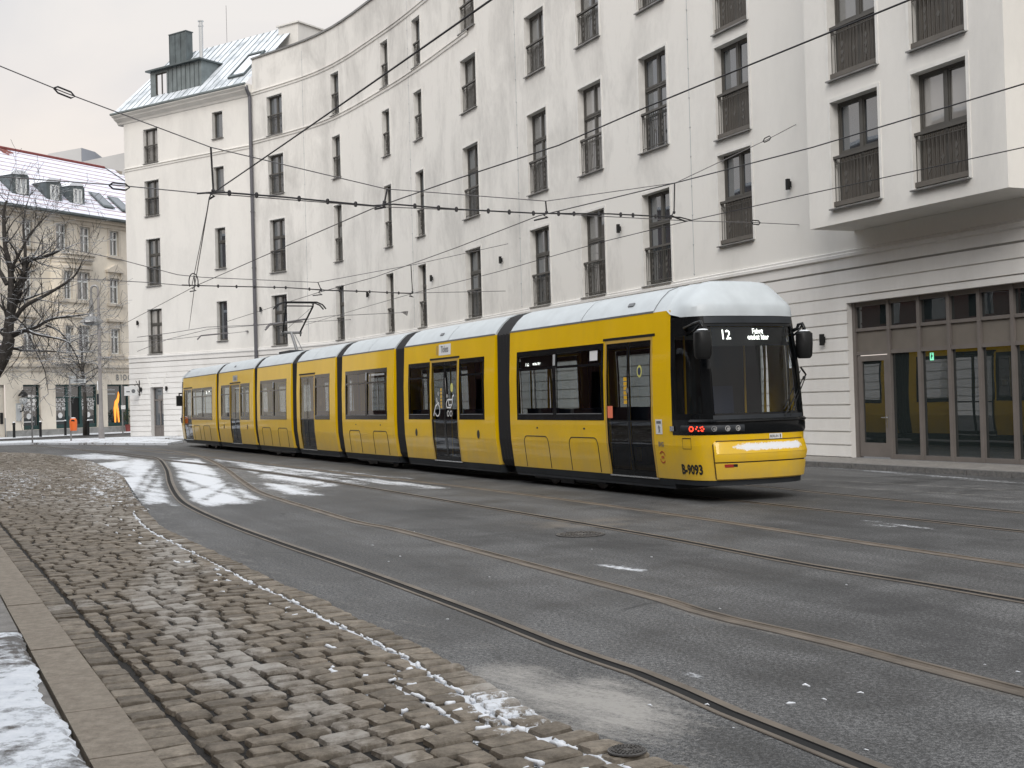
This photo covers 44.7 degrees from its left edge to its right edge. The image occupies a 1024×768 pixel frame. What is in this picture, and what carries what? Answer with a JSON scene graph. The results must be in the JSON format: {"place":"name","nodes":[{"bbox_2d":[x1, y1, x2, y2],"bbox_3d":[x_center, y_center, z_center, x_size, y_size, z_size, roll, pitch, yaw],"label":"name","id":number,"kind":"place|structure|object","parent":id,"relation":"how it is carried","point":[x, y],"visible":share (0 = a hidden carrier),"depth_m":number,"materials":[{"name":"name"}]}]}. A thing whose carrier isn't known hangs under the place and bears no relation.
{"place":"outdoors","nodes":[
{"label":"outdoors","id":0,"kind":"place"},
{"bbox_2d":[0,597,17,632],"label":"pavement","id":1,"kind":"structure","parent":0,"point":[7,624],"depth_m":9.24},
{"bbox_2d":[25,650,82,759],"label":"pavement","id":2,"kind":"structure","parent":0,"point":[46,697],"depth_m":6.89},
{"bbox_2d":[0,632,88,767],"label":"pavement snow","id":3,"kind":"structure","parent":2,"relation":"on","point":[35,731],"depth_m":6.23,"materials":[{"name":"white snow"}]},
{"bbox_2d":[0,431,129,438],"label":"pavement snow","id":4,"kind":"structure","parent":0,"point":[60,435],"depth_m":83.80,"materials":[{"name":"white snow"}]},
{"bbox_2d":[25,306,128,434],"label":"young tree","id":5,"kind":"object","parent":4,"relation":"on","point":[85,413],"visible":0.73,"depth_m":81.55,"materials":[{"name":"brown plant"}]},
{"bbox_2d":[120,408,130,431],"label":"potted plant","id":6,"kind":"object","parent":4,"relation":"on","point":[127,426],"visible":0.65,"depth_m":91.91,"materials":[{"name":"green plant"}]},
{"bbox_2d":[0,437,182,444],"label":"island snow","id":7,"kind":"structure","parent":0,"point":[118,441],"depth_m":63.31,"materials":[{"name":"white snow"}]},
{"bbox_2d":[27,394,34,442],"bbox_3d":[-24.529,1.764,63.574,0.390,2.491,0.090,-2,-1,0],"label":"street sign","id":8,"kind":"object","parent":7,"relation":"on","point":[31,404],"visible":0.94,"depth_m":63.55,"materials":[{"name":"metal"}]},
{"bbox_2d":[69,376,85,440],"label":"street sign","id":9,"kind":"object","parent":7,"relation":"on","point":[79,380],"visible":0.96,"depth_m":65.67,"materials":[{"name":"metal"}]},
{"bbox_2d":[69,417,76,430],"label":"litter bin","id":10,"kind":"object","parent":9,"relation":"attached to","point":[73,423],"visible":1,"depth_m":65.40,"materials":[{"name":"orange plastic"}]},
{"bbox_2d":[80,285,104,437],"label":"street lamp","id":11,"kind":"object","parent":7,"relation":"on","point":[99,396],"visible":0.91,"depth_m":69.70,"materials":[{"name":"metal"}]},
{"bbox_2d":[140,436,183,438],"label":"corner pavement snow","id":12,"kind":"structure","parent":0,"point":[168,437],"depth_m":68.17,"materials":[{"name":"white snow"}]},
{"bbox_2d":[0,452,687,767],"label":"cobblestone paving","id":13,"kind":"structure","parent":0,"point":[45,487],"depth_m":7.87,"materials":[{"name":"stone"}]},
{"bbox_2d":[607,744,646,756],"bbox_3d":[0.515,1.636,5.567,0.176,0.014,0.176,-1,-1,-10],"label":"manhole cover","id":14,"kind":"object","parent":13,"relation":"on","point":[627,750],"visible":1,"depth_m":5.54,"materials":[{"name":"metal"}]},
{"bbox_2d":[0,434,1023,767],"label":"road","id":15,"kind":"structure","parent":0,"point":[898,716],"depth_m":10.65,"materials":[{"name":"grey asphalt"}]},
{"bbox_2d":[0,146,130,436],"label":"stucco house","id":16,"kind":"structure","parent":15,"relation":"on","point":[112,203],"depth_m":88.58,"materials":[{"name":"beige paint"}]},
{"bbox_2d":[16,403,21,420],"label":"notice board","id":17,"kind":"object","parent":16,"relation":"attached to","point":[18,415],"visible":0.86,"depth_m":84.02,"materials":[{"name":"grey"}]},
{"bbox_2d":[18,390,27,411],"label":"wall lantern","id":18,"kind":"object","parent":16,"relation":"attached to","point":[23,398],"depth_m":83.86,"materials":[{"name":"white glass"}]},
{"bbox_2d":[19,216,36,249],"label":"window","id":19,"kind":"structure","parent":16,"relation":"in","point":[32,238],"depth_m":85.47,"materials":[{"name":"white"}]},
{"bbox_2d":[18,255,37,299],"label":"window","id":20,"kind":"structure","parent":16,"relation":"in","point":[30,281],"depth_m":85.41,"materials":[{"name":"white glass"}]},
{"bbox_2d":[19,314,39,354],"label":"window","id":21,"kind":"structure","parent":16,"relation":"in","point":[29,323],"depth_m":85.08,"materials":[{"name":"white"}]},
{"bbox_2d":[23,385,40,429],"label":"shop window","id":22,"kind":"structure","parent":16,"relation":"in","point":[27,417],"depth_m":85.47,"materials":[{"name":"teal"}]},
{"bbox_2d":[53,221,70,251],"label":"window","id":23,"kind":"structure","parent":16,"relation":"in","point":[59,229],"depth_m":87.95,"materials":[{"name":"white"}]},
{"bbox_2d":[61,268,72,301],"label":"window","id":24,"kind":"structure","parent":16,"relation":"in","point":[69,294],"depth_m":87.07,"materials":[{"name":"white"}]},
{"bbox_2d":[62,323,73,354],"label":"window","id":25,"kind":"structure","parent":16,"relation":"in","point":[65,324],"depth_m":86.99,"materials":[{"name":"white"}]},
{"bbox_2d":[55,384,98,428],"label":"shop window","id":26,"kind":"structure","parent":16,"relation":"in","point":[62,406],"depth_m":88.77,"materials":[{"name":"teal"}]},
{"bbox_2d":[75,269,94,302],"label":"window","id":27,"kind":"structure","parent":16,"relation":"in","point":[83,275],"depth_m":88.33,"materials":[{"name":"white glass"}]},
{"bbox_2d":[76,323,94,355],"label":"window","id":28,"kind":"structure","parent":16,"relation":"in","point":[84,326],"depth_m":88.34,"materials":[{"name":"white glass"}]},
{"bbox_2d":[78,224,93,253],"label":"window","id":29,"kind":"structure","parent":16,"relation":"in","point":[86,230],"depth_m":89.84,"materials":[{"name":"white"}]},
{"bbox_2d":[107,228,122,258],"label":"window","id":30,"kind":"structure","parent":16,"relation":"in","point":[114,250],"depth_m":92.26,"materials":[{"name":"white"}]},
{"bbox_2d":[106,265,124,306],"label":"window","id":31,"kind":"structure","parent":16,"relation":"in","point":[116,293],"depth_m":92.06,"materials":[{"name":"white"}]},
{"bbox_2d":[106,319,125,356],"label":"window","id":32,"kind":"structure","parent":16,"relation":"in","point":[118,341],"depth_m":92.01,"materials":[{"name":"white"}]},
{"bbox_2d":[107,384,129,425],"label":"shop window","id":33,"kind":"structure","parent":16,"relation":"in","point":[113,392],"depth_m":92.08,"materials":[{"name":"teal"}]},
{"bbox_2d":[109,16,323,436],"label":"corner house","id":34,"kind":"structure","parent":15,"relation":"on","point":[199,95],"depth_m":69.71,"materials":[{"name":"white paint"}]},
{"bbox_2d":[124,380,139,395],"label":"bracket sign","id":35,"kind":"object","parent":34,"relation":"attached to","point":[131,391],"visible":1,"depth_m":71.32,"materials":[{"name":"white"}]},
{"bbox_2d":[142,126,158,164],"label":"window","id":36,"kind":"structure","parent":34,"relation":"in","point":[150,136],"depth_m":71.43,"materials":[{"name":"grey glass"}]},
{"bbox_2d":[143,178,159,216],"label":"window","id":37,"kind":"structure","parent":34,"relation":"in","point":[151,196],"depth_m":71.42,"materials":[{"name":"grey glass"}]},
{"bbox_2d":[145,236,161,286],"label":"window","id":38,"kind":"structure","parent":34,"relation":"in","point":[153,258],"depth_m":71.40,"materials":[{"name":"grey glass"}]},
{"bbox_2d":[146,307,163,354],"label":"window","id":39,"kind":"structure","parent":34,"relation":"in","point":[154,316],"depth_m":71.35,"materials":[{"name":"grey glass"}]},
{"bbox_2d":[154,387,164,435],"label":"front door","id":40,"kind":"structure","parent":34,"relation":"in","point":[158,391],"depth_m":71.24,"materials":[{"name":"grey glass"}]},
{"bbox_2d":[76,330,247,342],"bbox_3d":[-17.584,-2.468,63.653,9.662,0.743,0.139,-1,-1,-43],"label":"span wire","id":41,"kind":"object","parent":34,"relation":"attached to","point":[178,338],"visible":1,"depth_m":64.76,"materials":[{"name":"grey metal"}]},
{"bbox_2d":[211,109,223,139],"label":"window","id":42,"kind":"structure","parent":34,"relation":"in","point":[217,117],"depth_m":68.33,"materials":[{"name":"grey glass"}]},
{"bbox_2d":[213,164,224,190],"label":"window","id":43,"kind":"structure","parent":34,"relation":"in","point":[219,170],"depth_m":68.31,"materials":[{"name":"grey glass"}]},
{"bbox_2d":[214,226,226,269],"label":"window","id":44,"kind":"structure","parent":34,"relation":"in","point":[220,236],"depth_m":68.24,"materials":[{"name":"grey glass"}]},
{"bbox_2d":[216,299,228,341],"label":"window","id":45,"kind":"structure","parent":34,"relation":"in","point":[222,316],"depth_m":68.20,"materials":[{"name":"grey glass"}]},
{"bbox_2d":[245,85,257,358],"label":"downpipe","id":46,"kind":"object","parent":34,"relation":"attached to","point":[252,211],"visible":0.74,"depth_m":66.30,"materials":[{"name":"grey metal"}]},
{"bbox_2d":[28,445,1023,767],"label":"tram track","id":47,"kind":"structure","parent":15,"relation":"on","point":[814,745],"depth_m":8.23,"materials":[{"name":"metal"}]},
{"bbox_2d":[74,449,1023,602],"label":"tram track","id":48,"kind":"structure","parent":15,"relation":"on","point":[924,583],"depth_m":14.13,"materials":[{"name":"metal"}]},
{"bbox_2d":[96,509,1019,767],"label":"snow","id":49,"kind":"structure","parent":15,"relation":"on","point":[554,741],"depth_m":6.72,"materials":[{"name":"white snow"}]},
{"bbox_2d":[556,531,604,536],"bbox_3d":[0.811,1.773,14.720,0.580,0.014,0.580,-2,-1,36],"label":"manhole cover","id":50,"kind":"object","parent":15,"relation":"on","point":[581,534],"visible":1,"depth_m":14.66,"materials":[{"name":"metal"}]},
{"bbox_2d":[200,448,1023,532],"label":"tram track","id":51,"kind":"structure","parent":15,"relation":"on","point":[944,522],"depth_m":18.39,"materials":[{"name":"metal"}]},
{"bbox_2d":[176,281,812,488],"bbox_3d":[-4.957,-0.325,36.848,2.416,5.069,40.421,-1,-1,-26],"label":"tram","id":52,"kind":"object","parent":51,"relation":"on","point":[690,356],"visible":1,"depth_m":22.71,"materials":[{"name":"yellow paint"}]},
{"bbox_2d":[250,0,1023,464],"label":"apartment building","id":53,"kind":"structure","parent":15,"relation":"on","point":[916,276],"depth_m":33.94,"materials":[{"name":"white paint"}]},
{"bbox_2d":[137,319,350,351],"bbox_3d":[-12.072,-2.307,57.711,10.453,1.560,0.098,-1,-1,-29],"label":"span wire","id":54,"kind":"object","parent":53,"relation":"attached to","point":[242,326],"visible":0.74,"depth_m":57.50,"materials":[{"name":"grey metal"}]},
{"bbox_2d":[0,277,496,294],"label":"span wire","id":55,"kind":"object","parent":53,"relation":"attached to","point":[309,289],"visible":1,"depth_m":36.20,"materials":[{"name":"grey metal"}]},
{"bbox_2d":[306,147,1023,324],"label":"contact wire","id":56,"kind":"object","parent":55,"relation":"hanging from","point":[725,212],"visible":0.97,"depth_m":23.67,"materials":[{"name":"black metal"}]},
{"bbox_2d":[0,216,505,296],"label":"span wire","id":57,"kind":"object","parent":53,"relation":"attached to","point":[244,279],"visible":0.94,"depth_m":34.80,"materials":[{"name":"grey metal"}]},
{"bbox_2d":[124,0,910,323],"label":"contact wire","id":58,"kind":"object","parent":57,"relation":"hanging from","point":[596,128],"visible":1,"depth_m":14.99,"materials":[{"name":"black metal"}]},
{"bbox_2d":[137,311,407,337],"bbox_3d":[-9.561,-2.477,51.082,11.287,1.086,0.083,-1,-1,-25],"label":"span wire","id":59,"kind":"object","parent":53,"relation":"attached to","point":[271,324],"visible":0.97,"depth_m":51.05,"materials":[{"name":"grey metal"}]},
{"bbox_2d":[265,91,283,136],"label":"window","id":60,"kind":"structure","parent":53,"relation":"in","point":[274,102],"depth_m":65.58,"materials":[{"name":"grey glass"}]},
{"bbox_2d":[267,151,284,194],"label":"window","id":61,"kind":"structure","parent":53,"relation":"in","point":[275,172],"depth_m":65.55,"materials":[{"name":"grey glass"}]},
{"bbox_2d":[268,216,286,273],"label":"window","id":62,"kind":"structure","parent":53,"relation":"in","point":[277,226],"depth_m":65.53,"materials":[{"name":"grey glass"}]},
{"bbox_2d":[270,292,288,346],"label":"window","id":63,"kind":"structure","parent":53,"relation":"in","point":[277,315],"depth_m":65.52,"materials":[{"name":"grey glass"}]},
{"bbox_2d":[329,69,339,116],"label":"window","id":64,"kind":"structure","parent":53,"relation":"in","point":[333,76],"depth_m":61.55,"materials":[{"name":"grey glass"}]},
{"bbox_2d":[331,132,341,179],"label":"window","id":65,"kind":"structure","parent":53,"relation":"in","point":[335,139],"depth_m":61.52,"materials":[{"name":"grey glass"}]},
{"bbox_2d":[333,204,343,262],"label":"window","id":66,"kind":"structure","parent":53,"relation":"in","point":[337,208],"depth_m":61.47,"materials":[{"name":"grey glass"}]},
{"bbox_2d":[335,283,345,340],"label":"window","id":67,"kind":"structure","parent":53,"relation":"in","point":[339,296],"depth_m":61.41,"materials":[{"name":"grey glass"}]},
{"bbox_2d":[379,37,388,89],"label":"window","id":68,"kind":"structure","parent":53,"relation":"in","point":[383,45],"depth_m":56.48,"materials":[{"name":"grey glass"}]},
{"bbox_2d":[381,106,390,157],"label":"window","id":69,"kind":"structure","parent":53,"relation":"in","point":[385,113],"depth_m":56.44,"materials":[{"name":"grey glass"}]},
{"bbox_2d":[383,182,393,248],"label":"window","id":70,"kind":"structure","parent":53,"relation":"in","point":[388,212],"depth_m":56.40,"materials":[{"name":"grey glass"}]},
{"bbox_2d":[385,271,395,333],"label":"window","id":71,"kind":"structure","parent":53,"relation":"in","point":[389,277],"depth_m":56.36,"materials":[{"name":"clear glass"}]},
{"bbox_2d":[0,66,795,224],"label":"span wire","id":72,"kind":"object","parent":53,"relation":"attached to","point":[213,189],"visible":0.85,"depth_m":20.83,"materials":[{"name":"grey metal"}]},
{"bbox_2d":[189,0,491,326],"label":"contact wire","id":73,"kind":"object","parent":72,"relation":"hanging from","point":[430,42],"visible":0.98,"depth_m":13.85,"materials":[{"name":"black metal"}]},
{"bbox_2d":[0,176,798,224],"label":"span wire","id":74,"kind":"object","parent":53,"relation":"attached to","point":[414,205],"visible":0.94,"depth_m":21.95,"materials":[{"name":"grey metal"}]},
{"bbox_2d":[227,83,1023,321],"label":"contact wire","id":75,"kind":"object","parent":74,"relation":"hanging from","point":[701,176],"visible":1,"depth_m":19.57,"materials":[{"name":"black metal"}]},
{"bbox_2d":[410,12,420,69],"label":"window","id":76,"kind":"structure","parent":53,"relation":"in","point":[415,21],"depth_m":53.25,"materials":[{"name":"clear glass"}]},
{"bbox_2d":[412,86,422,142],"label":"window","id":77,"kind":"structure","parent":53,"relation":"in","point":[417,94],"depth_m":53.21,"materials":[{"name":"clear glass"}]},
{"bbox_2d":[415,167,425,237],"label":"window","id":78,"kind":"structure","parent":53,"relation":"in","point":[419,174],"depth_m":53.15,"materials":[{"name":"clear glass"}]},
{"bbox_2d":[417,261,427,328],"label":"window","id":79,"kind":"structure","parent":53,"relation":"in","point":[421,268],"depth_m":53.12,"materials":[{"name":"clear glass"}]},
{"bbox_2d":[457,0,474,35],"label":"window","id":80,"kind":"structure","parent":53,"relation":"in","point":[465,7],"depth_m":48.32,"materials":[{"name":"clear glass"}]},
{"bbox_2d":[459,49,477,115],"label":"window","id":81,"kind":"structure","parent":53,"relation":"in","point":[467,65],"depth_m":48.18,"materials":[{"name":"clear glass"}]},
{"bbox_2d":[461,139,480,220],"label":"window","id":82,"kind":"structure","parent":53,"relation":"in","point":[470,152],"depth_m":48.19,"materials":[{"name":"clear glass"}]},
{"bbox_2d":[464,244,482,319],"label":"window","id":83,"kind":"structure","parent":53,"relation":"in","point":[473,260],"depth_m":48.18,"materials":[{"name":"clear glass"}]},
{"bbox_2d":[523,3,545,78],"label":"window","id":84,"kind":"structure","parent":53,"relation":"in","point":[533,22],"depth_m":42.84,"materials":[{"name":"clear glass"}]},
{"bbox_2d":[525,104,548,196],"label":"window","id":85,"kind":"structure","parent":53,"relation":"in","point":[536,120],"depth_m":42.83,"materials":[{"name":"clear glass"}]},
{"bbox_2d":[529,222,551,307],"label":"window","id":86,"kind":"structure","parent":53,"relation":"in","point":[539,236],"depth_m":42.80,"materials":[{"name":"grey glass"}]},
{"bbox_2d":[573,0,599,49],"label":"window","id":87,"kind":"structure","parent":53,"relation":"in","point":[586,12],"depth_m":39.42,"materials":[{"name":"grey glass"}]},
{"bbox_2d":[576,76,603,177],"bbox_3d":[2.522,-8.025,39.022,0.363,2.880,1.660,-1,-1,-25],"label":"window","id":88,"kind":"structure","parent":53,"relation":"in","point":[589,95],"depth_m":39.37,"materials":[{"name":"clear glass"}]},
{"bbox_2d":[580,205,607,298],"bbox_3d":[2.632,-4.107,38.972,0.363,2.760,1.660,-1,-1,-25],"label":"window","id":89,"kind":"structure","parent":53,"relation":"in","point":[594,277],"depth_m":39.32,"materials":[{"name":"black glass"}]},
{"bbox_2d":[633,0,661,14],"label":"window","id":90,"kind":"structure","parent":53,"relation":"in","point":[640,5],"depth_m":36.10,"materials":[{"name":"white glass"}]},
{"bbox_2d":[636,42,669,154],"bbox_3d":[4.102,-8.113,35.596,0.363,2.880,1.650,-1,-1,-25],"label":"window","id":91,"kind":"structure","parent":53,"relation":"in","point":[652,67],"depth_m":35.90,"materials":[{"name":"grey glass"}]},
{"bbox_2d":[640,185,673,287],"bbox_3d":[4.212,-4.195,35.546,0.363,2.760,1.650,-1,-1,-25],"label":"window","id":92,"kind":"structure","parent":53,"relation":"in","point":[657,244],"depth_m":35.86,"materials":[{"name":"black glass"}]},
{"bbox_2d":[710,0,748,36],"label":"window","id":93,"kind":"structure","parent":53,"relation":"in","point":[725,14],"depth_m":32.37,"materials":[{"name":"brown glass"}]},
{"bbox_2d":[712,29,751,141],"bbox_3d":[5.736,-7.643,32.073,0.363,2.540,1.630,-1,-1,-25],"label":"window","id":94,"kind":"structure","parent":53,"relation":"in","point":[731,92],"depth_m":32.32,"materials":[{"name":"grey glass"}]},
{"bbox_2d":[715,142,755,247],"bbox_3d":[5.815,-4.834,32.038,0.363,2.480,1.630,-1,-1,-25],"label":"window","id":95,"kind":"structure","parent":53,"relation":"in","point":[735,186],"depth_m":32.29,"materials":[{"name":"black glass"}]},
{"bbox_2d":[824,0,878,82],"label":"window","id":96,"kind":"structure","parent":53,"relation":"in","point":[852,49],"depth_m":26.31,"materials":[{"name":"black glass"}]},
{"bbox_2d":[827,82,882,210],"bbox_3d":[7.239,-4.925,26.043,0.363,2.390,1.630,-1,-1,-25],"label":"window","id":97,"kind":"structure","parent":53,"relation":"in","point":[856,158],"depth_m":26.24,"materials":[{"name":"black glass"}]},
{"bbox_2d":[858,355,889,456],"bbox_3d":[8.063,0.490,27.633,0.385,2.250,0.932,-2,-1,-5],"label":"shop door","id":98,"kind":"structure","parent":53,"relation":"in","point":[873,369],"depth_m":27.65,"materials":[{"name":"grey glass"}]},
{"bbox_2d":[905,0,967,52],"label":"window","id":99,"kind":"structure","parent":53,"relation":"in","point":[928,22],"depth_m":24.11,"materials":[{"name":"brown glass"}]},
{"bbox_2d":[851,282,1023,464],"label":"shop window","id":100,"kind":"structure","parent":53,"relation":"in","point":[955,359],"depth_m":25.48,"materials":[{"name":"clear glass"}]},
{"bbox_2d":[907,50,972,191],"bbox_3d":[8.252,-4.981,23.848,0.363,2.390,1.590,-1,-1,-25],"label":"window","id":101,"kind":"structure","parent":53,"relation":"in","point":[943,136],"depth_m":24.01,"materials":[{"name":"black glass"}]},
{"bbox_2d":[804,455,1023,471],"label":"pavement","id":102,"kind":"structure","parent":0,"point":[998,467],"depth_m":25.16,"materials":[{"name":"grey concrete"}]},
{"bbox_3d":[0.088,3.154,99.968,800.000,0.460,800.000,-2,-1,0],"label":"ground","id":103,"kind":"structure","parent":0,"visible":0},
{"bbox_2d":[0,433,130,439],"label":"kerb","id":104,"kind":"structure","parent":103,"relation":"on","point":[61,436],"depth_m":80.26,"materials":[{"name":"grey stone"}]},
{"bbox_2d":[0,143,132,431],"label":"bare tree","id":105,"kind":"object","parent":103,"relation":"on","point":[8,333],"visible":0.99,"depth_m":41.01,"materials":[{"name":"brown plant"}]},
{"bbox_2d":[0,545,165,767],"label":"kerb","id":106,"kind":"structure","parent":103,"relation":"on","point":[105,733],"depth_m":7.07,"materials":[{"name":"stone"}]},
{"bbox_2d":[48,148,124,175],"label":"flat roofed block","id":107,"kind":"structure","parent":103,"relation":"on","point":[115,162],"depth_m":148.37,"materials":[{"name":"grey"}]},
{"bbox_2d":[805,461,1023,478],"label":"kerb","id":108,"kind":"structure","parent":103,"relation":"on","point":[974,472],"depth_m":23.89,"materials":[{"name":"grey stone"}]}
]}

